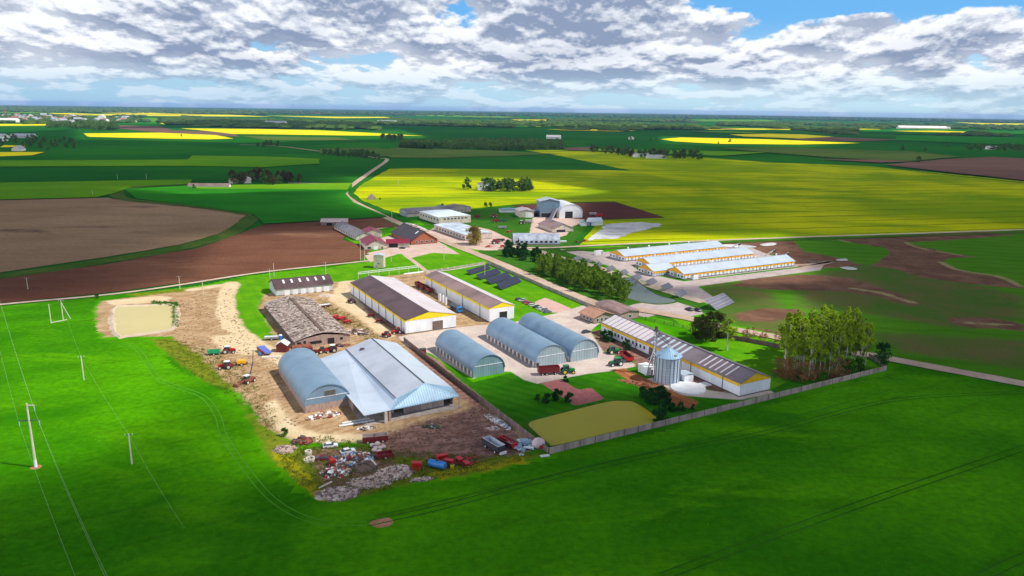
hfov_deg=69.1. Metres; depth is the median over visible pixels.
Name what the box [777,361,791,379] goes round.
bare shrub
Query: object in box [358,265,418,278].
pipe gantry
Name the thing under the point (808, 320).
birch tree
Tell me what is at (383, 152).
crop field
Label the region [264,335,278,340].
farm trailer
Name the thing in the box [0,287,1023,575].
front crop field
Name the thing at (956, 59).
sky
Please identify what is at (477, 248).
farm lane
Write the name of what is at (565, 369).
tractor
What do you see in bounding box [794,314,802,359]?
birch tree
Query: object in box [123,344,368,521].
wheel track
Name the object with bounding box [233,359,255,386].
crane loader
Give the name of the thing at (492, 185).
field tree
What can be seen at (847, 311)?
birch tree
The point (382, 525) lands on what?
bare soil patch
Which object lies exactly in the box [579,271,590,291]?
alder tree
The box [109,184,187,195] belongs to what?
grass margin
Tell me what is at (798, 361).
bare shrub
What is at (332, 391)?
window
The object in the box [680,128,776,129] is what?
rapeseed field
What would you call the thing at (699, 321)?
broadleaf tree
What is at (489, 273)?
solar table
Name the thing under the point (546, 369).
farm trailer
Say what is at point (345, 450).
scrap car
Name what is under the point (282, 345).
shed
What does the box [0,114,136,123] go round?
wood
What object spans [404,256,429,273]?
farm lane
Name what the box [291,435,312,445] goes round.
scrap heap
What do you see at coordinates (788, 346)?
birch tree
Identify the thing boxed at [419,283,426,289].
farm trailer
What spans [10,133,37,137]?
long shed
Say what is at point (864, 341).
birch tree
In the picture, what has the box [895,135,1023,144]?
crop field
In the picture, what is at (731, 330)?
birch tree
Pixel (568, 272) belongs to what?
alder tree
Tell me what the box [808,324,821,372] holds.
birch tree
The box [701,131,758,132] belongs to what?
crop field
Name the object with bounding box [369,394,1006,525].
wheel track
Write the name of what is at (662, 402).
conifer bush
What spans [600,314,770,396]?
production building
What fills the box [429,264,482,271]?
concrete path
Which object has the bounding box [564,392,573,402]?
conifer bush
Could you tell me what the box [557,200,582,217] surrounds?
arched hall
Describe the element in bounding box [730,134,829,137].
rapeseed field
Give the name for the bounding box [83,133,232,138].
rapeseed field
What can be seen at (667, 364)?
grain silo
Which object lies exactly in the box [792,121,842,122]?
crop field
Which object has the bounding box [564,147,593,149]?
tilled field
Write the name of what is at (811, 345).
birch tree
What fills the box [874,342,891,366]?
pine tree
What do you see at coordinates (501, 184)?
field tree
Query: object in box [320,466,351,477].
scrap heap
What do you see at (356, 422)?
concrete beam
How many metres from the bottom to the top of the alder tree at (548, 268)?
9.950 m
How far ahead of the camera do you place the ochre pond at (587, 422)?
245.06 m
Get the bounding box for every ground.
[0,105,1023,305]
[91,204,1023,501]
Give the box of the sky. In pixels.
[0,0,1023,119]
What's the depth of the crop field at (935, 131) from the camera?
4435.69 m
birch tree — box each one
[718,318,737,349]
[778,312,795,363]
[779,321,796,369]
[779,332,793,366]
[789,333,804,373]
[792,309,802,318]
[793,320,808,366]
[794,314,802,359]
[801,324,810,373]
[802,319,811,366]
[805,327,821,375]
[808,306,817,320]
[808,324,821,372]
[812,316,820,362]
[816,334,828,374]
[817,311,825,324]
[818,332,827,357]
[819,304,832,320]
[819,322,827,362]
[820,316,829,330]
[823,319,835,365]
[825,331,839,374]
[826,310,839,357]
[829,325,841,369]
[833,327,848,373]
[837,315,851,364]
[838,306,855,324]
[840,324,854,372]
[842,314,854,359]
[842,319,857,363]
[848,329,860,368]
[849,308,861,357]
[853,314,864,355]
[853,323,865,359]
[855,327,869,357]
[863,323,877,365]
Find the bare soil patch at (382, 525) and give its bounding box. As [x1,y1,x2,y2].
[370,518,393,527]
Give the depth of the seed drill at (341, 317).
357.60 m
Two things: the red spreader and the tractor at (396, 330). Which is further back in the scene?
the tractor at (396, 330)
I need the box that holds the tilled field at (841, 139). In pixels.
[794,137,894,140]
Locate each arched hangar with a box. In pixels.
[278,348,349,412]
[435,329,504,377]
[486,317,566,367]
[518,312,598,361]
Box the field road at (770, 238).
[515,229,1023,247]
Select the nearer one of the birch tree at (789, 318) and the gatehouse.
the birch tree at (789, 318)
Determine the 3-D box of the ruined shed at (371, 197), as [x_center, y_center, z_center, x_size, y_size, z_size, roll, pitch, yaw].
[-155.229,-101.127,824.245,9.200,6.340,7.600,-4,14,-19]
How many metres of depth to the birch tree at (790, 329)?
292.12 m
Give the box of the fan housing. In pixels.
[680,370,693,381]
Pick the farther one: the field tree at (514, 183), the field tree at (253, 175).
the field tree at (253, 175)
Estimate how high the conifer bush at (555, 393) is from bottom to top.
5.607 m
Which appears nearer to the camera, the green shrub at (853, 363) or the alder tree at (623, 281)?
the green shrub at (853, 363)
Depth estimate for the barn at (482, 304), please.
378.92 m
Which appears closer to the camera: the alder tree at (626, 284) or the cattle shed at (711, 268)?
the alder tree at (626, 284)
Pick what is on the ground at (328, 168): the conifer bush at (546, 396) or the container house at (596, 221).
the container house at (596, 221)
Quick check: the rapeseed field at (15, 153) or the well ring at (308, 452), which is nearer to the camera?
the well ring at (308, 452)
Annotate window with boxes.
[324,389,335,395]
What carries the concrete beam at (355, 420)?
on the farm ground at (957, 302)
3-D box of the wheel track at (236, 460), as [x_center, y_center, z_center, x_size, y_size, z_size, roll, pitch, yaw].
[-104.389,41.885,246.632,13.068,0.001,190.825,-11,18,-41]
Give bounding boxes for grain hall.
[536,197,560,216]
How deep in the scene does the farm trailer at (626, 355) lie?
306.85 m
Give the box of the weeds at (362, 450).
[273,434,547,501]
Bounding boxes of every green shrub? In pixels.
[280,427,288,436]
[817,371,829,381]
[841,358,858,374]
[854,357,866,372]
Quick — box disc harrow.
[410,461,422,472]
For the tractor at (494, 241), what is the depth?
563.59 m
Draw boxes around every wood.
[0,105,266,114]
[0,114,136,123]
[32,110,1014,136]
[45,120,119,129]
[155,117,514,129]
[265,109,1023,122]
[398,136,564,149]
[512,117,1023,134]
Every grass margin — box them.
[0,216,258,278]
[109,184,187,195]
[111,194,253,214]
[380,217,399,225]
[560,232,1023,250]
[883,167,1022,182]
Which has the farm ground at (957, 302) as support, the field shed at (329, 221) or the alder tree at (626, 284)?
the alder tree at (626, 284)
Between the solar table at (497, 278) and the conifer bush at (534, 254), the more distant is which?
the conifer bush at (534, 254)
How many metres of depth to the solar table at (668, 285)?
427.42 m
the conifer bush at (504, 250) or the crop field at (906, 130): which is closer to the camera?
the conifer bush at (504, 250)
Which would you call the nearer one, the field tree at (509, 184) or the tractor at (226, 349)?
the tractor at (226, 349)
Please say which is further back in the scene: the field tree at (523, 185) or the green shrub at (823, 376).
the field tree at (523, 185)
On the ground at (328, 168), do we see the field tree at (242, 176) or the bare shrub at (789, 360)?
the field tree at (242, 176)
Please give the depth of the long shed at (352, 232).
590.72 m
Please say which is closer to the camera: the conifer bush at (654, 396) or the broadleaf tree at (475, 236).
the conifer bush at (654, 396)
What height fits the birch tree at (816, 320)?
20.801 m
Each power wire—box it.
[0,302,104,575]
[0,304,106,574]
[5,372,74,574]
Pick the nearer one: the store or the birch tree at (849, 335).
the birch tree at (849, 335)
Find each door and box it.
[284,290,289,294]
[389,243,397,247]
[405,404,420,412]
[432,320,442,330]
[499,311,506,317]
[525,212,531,217]
[541,213,556,216]
[565,211,572,217]
[648,347,653,356]
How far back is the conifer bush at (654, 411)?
245.65 m
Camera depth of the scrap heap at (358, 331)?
336.96 m
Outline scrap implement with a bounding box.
[329,458,336,466]
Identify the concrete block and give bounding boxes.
[261,355,280,358]
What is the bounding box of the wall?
[423,262,484,271]
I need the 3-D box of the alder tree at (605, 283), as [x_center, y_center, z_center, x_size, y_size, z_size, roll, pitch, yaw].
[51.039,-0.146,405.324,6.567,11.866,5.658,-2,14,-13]
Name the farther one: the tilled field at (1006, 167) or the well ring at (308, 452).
the tilled field at (1006, 167)
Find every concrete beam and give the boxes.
[339,419,374,426]
[342,418,369,423]
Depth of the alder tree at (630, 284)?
401.76 m
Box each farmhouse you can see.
[11,145,25,150]
[241,177,250,182]
[359,234,386,249]
[477,182,490,190]
[632,152,639,156]
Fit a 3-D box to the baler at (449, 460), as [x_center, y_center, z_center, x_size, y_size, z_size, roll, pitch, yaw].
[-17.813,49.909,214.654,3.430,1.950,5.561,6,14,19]
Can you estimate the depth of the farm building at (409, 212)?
704.96 m
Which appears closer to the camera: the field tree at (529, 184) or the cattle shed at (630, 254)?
the cattle shed at (630, 254)
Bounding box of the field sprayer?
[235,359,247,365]
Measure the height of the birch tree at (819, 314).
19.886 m
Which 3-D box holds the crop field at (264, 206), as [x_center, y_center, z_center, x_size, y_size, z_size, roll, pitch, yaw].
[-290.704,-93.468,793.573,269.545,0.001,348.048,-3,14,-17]
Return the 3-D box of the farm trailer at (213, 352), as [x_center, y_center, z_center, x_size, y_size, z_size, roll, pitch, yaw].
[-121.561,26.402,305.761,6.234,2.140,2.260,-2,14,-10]
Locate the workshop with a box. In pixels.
[419,209,470,223]
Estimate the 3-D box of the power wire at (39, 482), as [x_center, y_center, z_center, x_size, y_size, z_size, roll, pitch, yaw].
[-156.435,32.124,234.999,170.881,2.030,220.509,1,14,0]
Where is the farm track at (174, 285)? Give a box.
[1,260,368,304]
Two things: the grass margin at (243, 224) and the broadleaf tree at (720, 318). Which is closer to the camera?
the broadleaf tree at (720, 318)
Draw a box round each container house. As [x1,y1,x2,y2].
[579,220,586,225]
[586,217,602,225]
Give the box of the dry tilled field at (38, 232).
[0,198,250,271]
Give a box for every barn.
[263,296,350,345]
[321,338,458,425]
[350,275,455,333]
[390,223,438,244]
[424,270,513,321]
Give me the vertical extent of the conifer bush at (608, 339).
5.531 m
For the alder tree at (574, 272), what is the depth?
428.76 m
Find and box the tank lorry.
[450,302,462,312]
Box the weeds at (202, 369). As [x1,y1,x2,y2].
[157,339,277,441]
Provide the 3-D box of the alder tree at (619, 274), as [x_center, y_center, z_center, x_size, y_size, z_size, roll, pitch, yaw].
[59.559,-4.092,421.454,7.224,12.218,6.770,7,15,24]
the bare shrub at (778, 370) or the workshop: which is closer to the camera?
the bare shrub at (778, 370)
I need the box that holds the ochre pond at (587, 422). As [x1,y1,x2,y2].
[529,401,655,445]
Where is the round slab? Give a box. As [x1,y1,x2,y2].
[670,381,711,394]
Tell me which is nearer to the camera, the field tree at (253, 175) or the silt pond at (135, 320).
the silt pond at (135, 320)
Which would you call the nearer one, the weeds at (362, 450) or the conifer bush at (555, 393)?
the weeds at (362, 450)
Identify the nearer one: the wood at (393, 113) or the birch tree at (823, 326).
the birch tree at (823, 326)
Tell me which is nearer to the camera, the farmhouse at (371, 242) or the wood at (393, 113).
the farmhouse at (371, 242)
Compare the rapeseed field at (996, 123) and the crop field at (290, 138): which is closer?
the crop field at (290, 138)
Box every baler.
[435,452,447,460]
[443,458,454,468]
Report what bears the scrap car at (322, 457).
on the front crop field at (182, 495)
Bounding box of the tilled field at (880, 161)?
[825,159,908,162]
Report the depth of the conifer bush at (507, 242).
538.99 m
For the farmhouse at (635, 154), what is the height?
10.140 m
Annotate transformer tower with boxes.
[373,253,385,268]
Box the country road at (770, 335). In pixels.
[346,158,1023,386]
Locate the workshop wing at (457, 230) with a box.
[434,223,491,240]
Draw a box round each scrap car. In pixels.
[316,454,331,460]
[323,442,337,448]
[340,447,355,453]
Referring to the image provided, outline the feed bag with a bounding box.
[532,437,544,448]
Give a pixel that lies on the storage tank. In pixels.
(436, 463)
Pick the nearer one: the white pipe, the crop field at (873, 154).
the white pipe
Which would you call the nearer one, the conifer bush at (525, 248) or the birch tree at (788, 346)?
the birch tree at (788, 346)
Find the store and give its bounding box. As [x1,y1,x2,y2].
[445,204,470,212]
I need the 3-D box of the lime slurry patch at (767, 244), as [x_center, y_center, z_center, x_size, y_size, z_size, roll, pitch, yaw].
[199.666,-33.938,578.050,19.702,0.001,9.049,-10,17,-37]
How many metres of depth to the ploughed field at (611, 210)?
757.94 m
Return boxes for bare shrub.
[740,330,748,339]
[749,327,757,336]
[771,358,786,375]
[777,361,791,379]
[780,356,796,377]
[789,366,799,380]
[790,359,805,377]
[799,361,815,381]
[808,364,817,380]
[823,361,837,377]
[823,367,834,379]
[831,358,850,377]
[834,365,844,381]
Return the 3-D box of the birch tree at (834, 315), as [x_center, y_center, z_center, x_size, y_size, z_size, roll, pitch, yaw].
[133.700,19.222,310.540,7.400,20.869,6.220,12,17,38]
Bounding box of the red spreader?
[497,435,517,448]
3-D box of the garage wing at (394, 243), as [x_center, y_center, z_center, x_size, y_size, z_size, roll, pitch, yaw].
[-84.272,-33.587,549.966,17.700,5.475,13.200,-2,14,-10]
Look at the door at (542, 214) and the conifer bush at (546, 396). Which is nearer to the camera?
the conifer bush at (546, 396)
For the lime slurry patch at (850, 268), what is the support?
on the farm ground at (957, 302)
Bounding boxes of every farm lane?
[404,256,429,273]
[453,242,503,249]
[795,261,833,268]
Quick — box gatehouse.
[578,306,612,323]
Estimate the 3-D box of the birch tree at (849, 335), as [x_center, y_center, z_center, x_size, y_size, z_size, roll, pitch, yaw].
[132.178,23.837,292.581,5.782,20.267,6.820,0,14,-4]
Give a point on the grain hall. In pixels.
(546, 206)
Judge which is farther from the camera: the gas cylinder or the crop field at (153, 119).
the crop field at (153, 119)
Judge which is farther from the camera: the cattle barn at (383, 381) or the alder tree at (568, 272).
the alder tree at (568, 272)
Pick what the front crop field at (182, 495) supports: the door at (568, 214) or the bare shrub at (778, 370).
the bare shrub at (778, 370)
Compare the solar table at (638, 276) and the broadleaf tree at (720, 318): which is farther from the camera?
the solar table at (638, 276)
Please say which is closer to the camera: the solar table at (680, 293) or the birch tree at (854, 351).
the birch tree at (854, 351)
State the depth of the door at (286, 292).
403.02 m
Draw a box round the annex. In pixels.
[594,300,639,318]
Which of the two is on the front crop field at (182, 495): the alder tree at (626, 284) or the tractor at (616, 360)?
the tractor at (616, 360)
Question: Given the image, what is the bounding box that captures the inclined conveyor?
[549,208,556,219]
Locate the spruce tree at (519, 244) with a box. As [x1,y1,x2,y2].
[516,238,520,251]
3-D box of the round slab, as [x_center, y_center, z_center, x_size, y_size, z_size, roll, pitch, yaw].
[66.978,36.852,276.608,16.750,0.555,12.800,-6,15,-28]
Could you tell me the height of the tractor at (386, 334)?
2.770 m
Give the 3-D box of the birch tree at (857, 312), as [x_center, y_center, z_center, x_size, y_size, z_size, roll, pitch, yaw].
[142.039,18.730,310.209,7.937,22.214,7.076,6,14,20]
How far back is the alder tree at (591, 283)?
420.44 m
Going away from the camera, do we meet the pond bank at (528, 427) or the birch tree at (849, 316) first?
the pond bank at (528, 427)
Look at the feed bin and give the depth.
453.35 m
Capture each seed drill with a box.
[335,316,345,320]
[342,319,352,323]
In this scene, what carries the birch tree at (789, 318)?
on the front crop field at (182, 495)
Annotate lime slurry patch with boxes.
[588,231,601,239]
[596,222,661,238]
[723,244,755,247]
[760,243,775,245]
[840,267,856,269]
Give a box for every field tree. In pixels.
[228,169,237,178]
[230,173,237,181]
[238,173,246,183]
[249,171,256,180]
[252,168,257,178]
[259,172,267,183]
[265,173,271,183]
[270,175,277,184]
[275,174,281,183]
[280,171,286,180]
[288,172,294,182]
[296,173,301,182]
[462,177,471,188]
[488,181,495,190]
[498,182,504,190]
[506,181,511,191]
[509,180,517,190]
[516,180,521,189]
[521,182,526,190]
[527,181,533,190]
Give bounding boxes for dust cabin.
[638,362,653,375]
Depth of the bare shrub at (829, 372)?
284.63 m
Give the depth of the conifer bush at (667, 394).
259.86 m
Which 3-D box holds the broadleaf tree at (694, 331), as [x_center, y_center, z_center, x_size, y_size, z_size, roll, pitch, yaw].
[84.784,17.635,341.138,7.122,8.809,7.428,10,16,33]
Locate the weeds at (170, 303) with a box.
[149,300,179,326]
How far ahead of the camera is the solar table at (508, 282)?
433.12 m
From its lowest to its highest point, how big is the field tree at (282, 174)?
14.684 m
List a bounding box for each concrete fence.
[404,337,547,453]
[487,261,594,306]
[548,365,887,453]
[717,334,779,347]
[868,353,886,365]
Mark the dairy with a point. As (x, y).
(374, 231)
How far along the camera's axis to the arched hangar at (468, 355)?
292.02 m
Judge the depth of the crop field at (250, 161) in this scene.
1294.85 m
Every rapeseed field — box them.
[0,124,45,125]
[0,152,42,155]
[75,114,266,116]
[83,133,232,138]
[182,128,417,135]
[289,116,389,117]
[354,150,1023,244]
[662,137,845,143]
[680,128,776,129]
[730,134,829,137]
[959,122,1023,124]
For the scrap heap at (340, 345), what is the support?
on the front crop field at (182, 495)
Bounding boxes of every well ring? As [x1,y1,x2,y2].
[305,449,311,455]
[306,456,314,462]
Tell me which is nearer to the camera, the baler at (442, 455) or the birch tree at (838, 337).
the baler at (442, 455)
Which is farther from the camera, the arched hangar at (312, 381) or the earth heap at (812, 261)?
the earth heap at (812, 261)
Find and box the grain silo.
[653,345,681,385]
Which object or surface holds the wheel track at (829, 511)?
on the front crop field at (182, 495)
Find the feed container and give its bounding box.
[594,250,602,254]
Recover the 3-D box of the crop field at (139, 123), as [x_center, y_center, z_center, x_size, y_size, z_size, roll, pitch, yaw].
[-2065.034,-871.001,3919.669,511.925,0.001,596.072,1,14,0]
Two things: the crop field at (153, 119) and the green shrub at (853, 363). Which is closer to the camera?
the green shrub at (853, 363)
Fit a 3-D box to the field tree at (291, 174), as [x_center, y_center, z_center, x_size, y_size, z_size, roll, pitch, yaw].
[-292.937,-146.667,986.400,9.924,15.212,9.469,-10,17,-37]
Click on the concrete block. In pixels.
(271, 356)
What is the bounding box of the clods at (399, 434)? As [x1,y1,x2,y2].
[363,407,522,458]
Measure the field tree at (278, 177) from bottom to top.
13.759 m
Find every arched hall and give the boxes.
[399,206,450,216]
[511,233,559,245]
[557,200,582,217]
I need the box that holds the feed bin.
[691,274,697,279]
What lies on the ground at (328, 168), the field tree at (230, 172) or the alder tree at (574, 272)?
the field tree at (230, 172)
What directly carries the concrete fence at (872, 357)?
on the front crop field at (182, 495)
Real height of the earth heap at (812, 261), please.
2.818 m
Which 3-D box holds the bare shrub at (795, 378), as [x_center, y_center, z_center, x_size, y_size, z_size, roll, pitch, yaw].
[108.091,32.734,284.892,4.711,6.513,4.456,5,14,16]
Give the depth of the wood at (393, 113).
11789.16 m
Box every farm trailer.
[208,349,220,355]
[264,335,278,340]
[319,303,330,306]
[362,432,392,443]
[376,449,397,458]
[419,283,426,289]
[425,286,432,292]
[482,435,506,454]
[537,364,560,375]
[619,350,633,361]
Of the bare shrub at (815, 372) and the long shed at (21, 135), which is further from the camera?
the long shed at (21, 135)
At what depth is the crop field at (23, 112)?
7240.74 m
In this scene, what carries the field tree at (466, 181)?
on the rapeseed field at (691, 199)
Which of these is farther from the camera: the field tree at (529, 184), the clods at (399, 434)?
the field tree at (529, 184)
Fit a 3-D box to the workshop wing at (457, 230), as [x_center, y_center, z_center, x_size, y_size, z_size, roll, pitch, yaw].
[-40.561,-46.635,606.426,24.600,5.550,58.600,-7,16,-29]
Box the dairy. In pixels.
[361,226,381,236]
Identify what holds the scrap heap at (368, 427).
on the front crop field at (182, 495)
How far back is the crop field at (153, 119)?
4976.07 m
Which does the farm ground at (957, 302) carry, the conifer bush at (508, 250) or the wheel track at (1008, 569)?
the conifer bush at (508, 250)
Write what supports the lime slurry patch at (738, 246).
on the farm ground at (957, 302)
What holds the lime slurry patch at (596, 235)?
on the rapeseed field at (691, 199)
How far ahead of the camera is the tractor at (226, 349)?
306.98 m
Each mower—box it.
[454,456,478,463]
[459,460,477,467]
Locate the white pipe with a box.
[404,271,422,276]
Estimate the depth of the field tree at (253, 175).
997.63 m
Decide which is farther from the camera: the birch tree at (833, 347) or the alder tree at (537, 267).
the alder tree at (537, 267)
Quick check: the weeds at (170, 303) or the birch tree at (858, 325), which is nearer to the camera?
the birch tree at (858, 325)
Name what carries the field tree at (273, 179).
on the ground at (328, 168)
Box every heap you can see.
[272,445,296,453]
[291,343,311,349]
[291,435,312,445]
[305,411,340,420]
[314,485,359,501]
[318,293,334,296]
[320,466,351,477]
[328,451,374,466]
[335,343,349,346]
[346,475,392,488]
[347,328,369,335]
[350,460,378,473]
[356,425,376,430]
[373,464,414,480]
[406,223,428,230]
[409,476,432,481]
[421,423,441,428]
[484,414,510,429]
[484,426,500,430]
[507,438,533,451]
[618,379,672,391]
[803,259,821,262]
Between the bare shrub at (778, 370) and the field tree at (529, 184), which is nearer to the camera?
the bare shrub at (778, 370)
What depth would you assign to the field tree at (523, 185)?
923.86 m
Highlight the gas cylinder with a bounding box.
[444,296,447,304]
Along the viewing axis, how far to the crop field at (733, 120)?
8811.31 m
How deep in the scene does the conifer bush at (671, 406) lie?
254.37 m
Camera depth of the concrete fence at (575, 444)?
251.45 m
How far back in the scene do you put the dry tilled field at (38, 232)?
611.86 m
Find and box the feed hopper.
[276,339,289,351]
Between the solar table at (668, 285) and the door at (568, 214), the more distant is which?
the door at (568, 214)
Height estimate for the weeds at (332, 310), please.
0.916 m
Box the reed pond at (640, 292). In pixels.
[622,278,675,303]
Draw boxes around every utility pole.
[58,300,70,319]
[78,356,84,379]
[125,433,132,463]
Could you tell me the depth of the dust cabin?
290.04 m
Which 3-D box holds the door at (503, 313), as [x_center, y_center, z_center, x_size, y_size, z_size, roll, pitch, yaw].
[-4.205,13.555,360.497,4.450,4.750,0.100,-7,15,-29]
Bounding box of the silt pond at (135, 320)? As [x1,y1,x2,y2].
[114,305,173,335]
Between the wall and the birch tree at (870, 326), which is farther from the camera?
the wall
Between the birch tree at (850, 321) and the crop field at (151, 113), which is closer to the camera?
the birch tree at (850, 321)
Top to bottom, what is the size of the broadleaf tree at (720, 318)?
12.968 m
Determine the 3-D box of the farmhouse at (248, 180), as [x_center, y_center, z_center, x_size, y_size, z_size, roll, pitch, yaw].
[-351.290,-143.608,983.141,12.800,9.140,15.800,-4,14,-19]
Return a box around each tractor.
[218,360,232,369]
[222,345,235,353]
[307,346,318,354]
[318,346,328,353]
[325,344,336,352]
[347,298,355,303]
[380,331,390,337]
[391,327,401,333]
[491,239,499,243]
[560,364,574,374]
[607,345,619,354]
[608,356,622,366]
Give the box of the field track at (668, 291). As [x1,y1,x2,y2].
[527,248,705,302]
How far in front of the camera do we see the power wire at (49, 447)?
194.34 m
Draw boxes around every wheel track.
[119,345,366,525]
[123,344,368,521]
[369,391,1023,520]
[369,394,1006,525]
[375,389,892,515]
[660,446,1019,572]
[674,450,1023,575]
[978,552,1023,572]
[994,562,1023,575]
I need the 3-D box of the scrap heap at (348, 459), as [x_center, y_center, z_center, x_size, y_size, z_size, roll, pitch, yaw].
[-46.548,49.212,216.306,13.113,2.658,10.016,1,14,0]
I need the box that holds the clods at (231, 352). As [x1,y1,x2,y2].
[172,289,300,425]
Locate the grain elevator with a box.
[644,326,668,374]
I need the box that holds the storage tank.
[428,459,446,469]
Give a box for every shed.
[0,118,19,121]
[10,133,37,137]
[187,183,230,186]
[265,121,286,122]
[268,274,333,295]
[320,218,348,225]
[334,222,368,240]
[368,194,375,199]
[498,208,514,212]
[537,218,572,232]
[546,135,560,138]
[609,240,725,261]
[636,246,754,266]
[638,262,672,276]
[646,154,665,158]
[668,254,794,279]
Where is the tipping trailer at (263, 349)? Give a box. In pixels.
[257,345,271,354]
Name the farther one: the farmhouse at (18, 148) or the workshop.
the farmhouse at (18, 148)
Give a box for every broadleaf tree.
[463,225,482,244]
[689,317,698,334]
[692,314,708,339]
[697,310,722,341]
[712,311,729,338]
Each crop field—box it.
[0,111,75,112]
[0,156,319,166]
[0,179,191,198]
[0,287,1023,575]
[50,113,85,114]
[117,122,156,123]
[120,113,185,114]
[125,184,386,223]
[142,118,158,121]
[185,183,351,188]
[245,136,359,140]
[319,148,399,155]
[387,147,552,157]
[416,115,504,117]
[549,129,631,130]
[563,148,762,155]
[691,119,773,120]
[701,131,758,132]
[724,147,957,160]
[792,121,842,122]
[860,129,1023,133]
[893,133,928,133]
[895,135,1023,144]
[907,131,963,132]
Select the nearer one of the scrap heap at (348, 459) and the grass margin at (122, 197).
the scrap heap at (348, 459)
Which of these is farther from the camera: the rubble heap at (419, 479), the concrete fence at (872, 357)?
the concrete fence at (872, 357)
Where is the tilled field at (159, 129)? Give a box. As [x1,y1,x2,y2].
[119,125,239,136]
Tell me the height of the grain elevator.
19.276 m
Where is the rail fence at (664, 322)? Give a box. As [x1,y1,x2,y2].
[637,315,691,329]
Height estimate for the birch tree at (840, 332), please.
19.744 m
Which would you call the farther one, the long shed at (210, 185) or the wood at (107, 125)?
the wood at (107, 125)
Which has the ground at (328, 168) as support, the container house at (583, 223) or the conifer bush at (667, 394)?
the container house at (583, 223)
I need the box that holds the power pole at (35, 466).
[18,403,41,469]
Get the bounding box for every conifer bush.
[501,246,510,255]
[504,239,513,247]
[504,248,512,257]
[516,249,522,257]
[519,250,526,260]
[521,245,529,254]
[529,248,537,256]
[530,252,538,261]
[541,393,550,403]
[551,388,562,400]
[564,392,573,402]
[599,330,607,339]
[604,330,615,341]
[622,339,631,350]
[638,385,647,397]
[642,387,657,403]
[649,391,661,405]
[652,408,663,421]
[655,408,668,421]
[656,385,668,399]
[658,399,667,409]
[661,392,672,404]
[668,402,676,412]
[675,401,685,411]
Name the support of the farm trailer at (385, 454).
on the front crop field at (182, 495)
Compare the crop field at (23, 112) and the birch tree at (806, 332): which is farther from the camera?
the crop field at (23, 112)
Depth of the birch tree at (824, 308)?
317.30 m
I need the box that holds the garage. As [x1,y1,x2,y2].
[514,207,533,217]
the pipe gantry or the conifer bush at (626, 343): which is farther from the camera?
the pipe gantry
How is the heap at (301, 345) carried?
on the front crop field at (182, 495)
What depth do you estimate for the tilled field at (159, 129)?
2822.40 m
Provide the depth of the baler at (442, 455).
215.51 m
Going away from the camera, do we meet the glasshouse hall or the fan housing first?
the fan housing
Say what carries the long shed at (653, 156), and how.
on the ground at (328, 168)
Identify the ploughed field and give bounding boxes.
[0,218,397,302]
[513,202,662,218]
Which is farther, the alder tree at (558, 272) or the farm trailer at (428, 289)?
the alder tree at (558, 272)
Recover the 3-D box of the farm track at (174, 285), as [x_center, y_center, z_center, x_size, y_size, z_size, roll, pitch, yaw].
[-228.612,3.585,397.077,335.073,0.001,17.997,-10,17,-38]
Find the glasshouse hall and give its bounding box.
[896,125,946,128]
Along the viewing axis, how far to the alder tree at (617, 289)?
404.03 m
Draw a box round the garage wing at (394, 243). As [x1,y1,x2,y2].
[386,239,409,247]
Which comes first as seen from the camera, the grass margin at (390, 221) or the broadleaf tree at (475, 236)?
the broadleaf tree at (475, 236)
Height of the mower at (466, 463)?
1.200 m
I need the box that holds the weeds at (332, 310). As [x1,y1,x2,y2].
[319,299,380,339]
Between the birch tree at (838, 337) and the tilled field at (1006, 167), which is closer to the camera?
the birch tree at (838, 337)
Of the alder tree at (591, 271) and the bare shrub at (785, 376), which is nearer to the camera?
the bare shrub at (785, 376)
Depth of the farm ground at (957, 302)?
359.92 m
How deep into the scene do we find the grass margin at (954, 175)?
1257.63 m
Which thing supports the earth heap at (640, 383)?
on the front crop field at (182, 495)
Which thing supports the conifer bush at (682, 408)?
on the front crop field at (182, 495)
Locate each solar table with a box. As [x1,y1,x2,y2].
[466,264,490,274]
[476,268,501,278]
[486,272,511,283]
[496,276,521,288]
[606,265,615,270]
[619,269,628,274]
[631,273,641,279]
[646,278,657,284]
[661,282,672,289]
[674,289,687,297]
[705,293,733,309]
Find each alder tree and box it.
[534,259,541,273]
[535,254,543,268]
[544,257,552,268]
[544,262,551,277]
[550,263,554,276]
[553,259,562,272]
[555,265,562,280]
[561,262,571,279]
[563,265,572,284]
[568,267,577,286]
[576,268,584,282]
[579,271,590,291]
[587,273,593,289]
[588,267,598,288]
[592,263,600,278]
[592,272,602,290]
[600,277,609,297]
[605,284,614,298]
[610,272,619,291]
[614,270,622,287]
[614,282,622,298]
[618,277,626,287]
[618,284,629,303]
[619,281,628,299]
[626,279,633,299]
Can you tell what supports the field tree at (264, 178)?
on the ground at (328, 168)
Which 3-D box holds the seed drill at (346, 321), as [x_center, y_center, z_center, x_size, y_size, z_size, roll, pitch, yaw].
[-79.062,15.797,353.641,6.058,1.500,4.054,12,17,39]
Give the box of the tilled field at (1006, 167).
[885,157,1023,179]
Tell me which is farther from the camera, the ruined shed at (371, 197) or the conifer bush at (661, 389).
the ruined shed at (371, 197)
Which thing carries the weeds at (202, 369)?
on the farm ground at (957, 302)
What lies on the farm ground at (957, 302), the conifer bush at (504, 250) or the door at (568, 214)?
the conifer bush at (504, 250)
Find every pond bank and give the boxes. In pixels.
[107,304,180,338]
[525,400,655,446]
[614,277,677,304]

